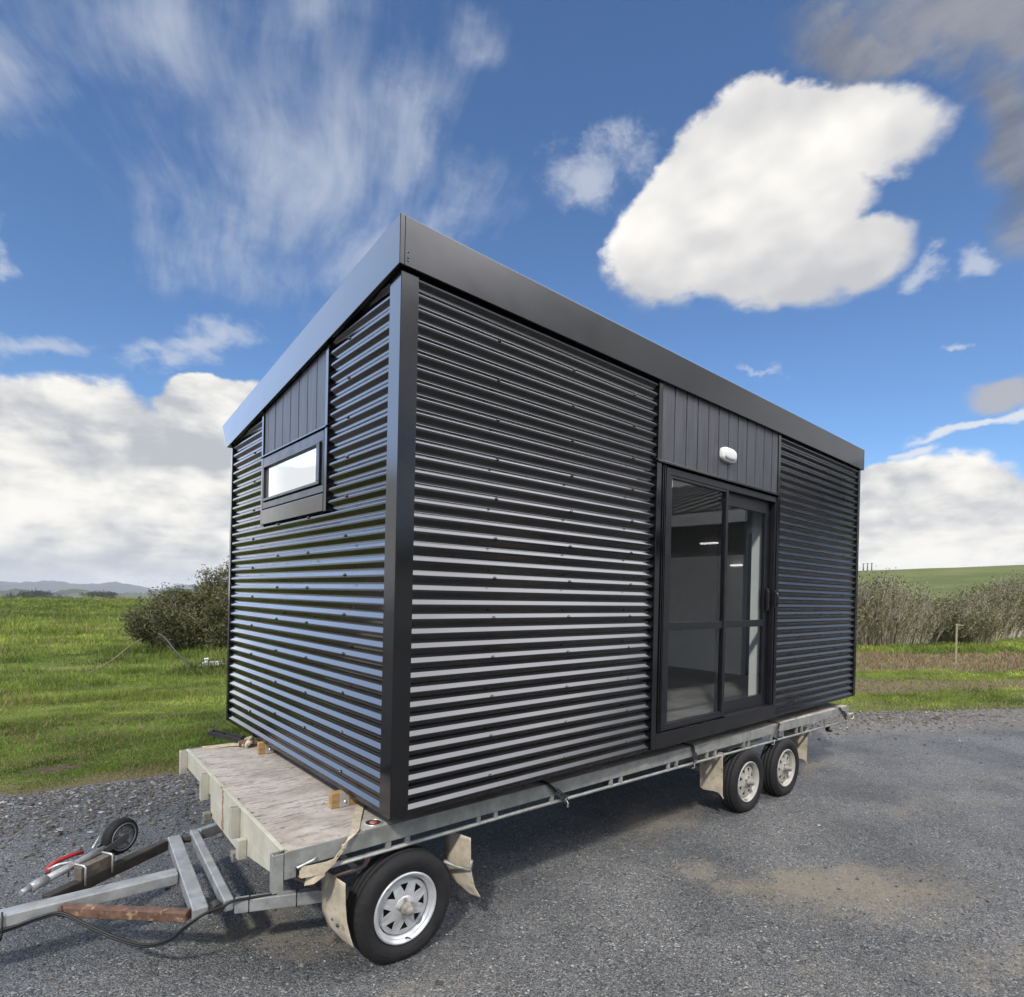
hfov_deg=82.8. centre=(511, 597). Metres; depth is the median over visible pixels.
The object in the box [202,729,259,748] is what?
strap pile
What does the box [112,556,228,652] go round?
bush
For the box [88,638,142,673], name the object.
stick
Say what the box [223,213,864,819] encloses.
portable cabin
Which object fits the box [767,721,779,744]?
ratchet strap
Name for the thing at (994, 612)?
hedgerow
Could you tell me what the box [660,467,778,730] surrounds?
sliding door
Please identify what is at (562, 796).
ratchet strap
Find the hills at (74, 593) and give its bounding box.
[0,588,177,598]
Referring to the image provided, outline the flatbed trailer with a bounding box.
[0,703,853,963]
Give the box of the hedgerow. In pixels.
[917,570,1023,643]
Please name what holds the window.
in the portable cabin
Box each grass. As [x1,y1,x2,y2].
[0,596,256,794]
[830,640,1023,711]
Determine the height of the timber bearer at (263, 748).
0.088 m
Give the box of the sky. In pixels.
[0,0,1023,589]
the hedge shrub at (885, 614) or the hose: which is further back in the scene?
the hedge shrub at (885, 614)
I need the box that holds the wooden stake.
[955,624,963,664]
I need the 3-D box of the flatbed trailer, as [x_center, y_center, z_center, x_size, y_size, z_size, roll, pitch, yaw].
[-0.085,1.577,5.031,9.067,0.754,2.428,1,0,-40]
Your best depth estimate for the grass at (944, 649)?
17.29 m
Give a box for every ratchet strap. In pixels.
[537,780,568,806]
[680,743,697,768]
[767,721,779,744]
[831,706,847,721]
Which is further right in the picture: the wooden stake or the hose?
the wooden stake
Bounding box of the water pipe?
[200,658,224,666]
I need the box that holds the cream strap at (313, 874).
[299,801,364,885]
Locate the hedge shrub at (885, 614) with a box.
[856,567,949,647]
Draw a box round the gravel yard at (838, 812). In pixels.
[0,708,1023,996]
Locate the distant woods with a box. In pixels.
[2,588,178,598]
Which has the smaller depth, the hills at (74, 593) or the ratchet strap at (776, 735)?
the ratchet strap at (776, 735)
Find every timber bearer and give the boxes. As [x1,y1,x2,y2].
[257,741,277,754]
[329,790,358,808]
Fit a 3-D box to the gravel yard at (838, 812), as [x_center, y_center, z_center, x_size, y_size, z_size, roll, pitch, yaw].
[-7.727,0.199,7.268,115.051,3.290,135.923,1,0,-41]
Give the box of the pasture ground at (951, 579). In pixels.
[0,565,1023,794]
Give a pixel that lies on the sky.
(816, 207)
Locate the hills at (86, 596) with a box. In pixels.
[17,592,175,598]
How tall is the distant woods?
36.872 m
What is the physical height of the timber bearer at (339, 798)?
0.088 m
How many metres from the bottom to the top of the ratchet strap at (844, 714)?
0.205 m
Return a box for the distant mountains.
[0,580,196,593]
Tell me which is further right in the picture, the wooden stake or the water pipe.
the wooden stake
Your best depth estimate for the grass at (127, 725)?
10.59 m
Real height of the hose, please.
0.739 m
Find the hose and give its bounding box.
[158,633,216,670]
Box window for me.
[262,429,324,524]
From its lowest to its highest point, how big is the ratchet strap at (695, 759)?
0.200 m
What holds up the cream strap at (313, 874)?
attached to the flatbed trailer
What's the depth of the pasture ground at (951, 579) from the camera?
12.98 m

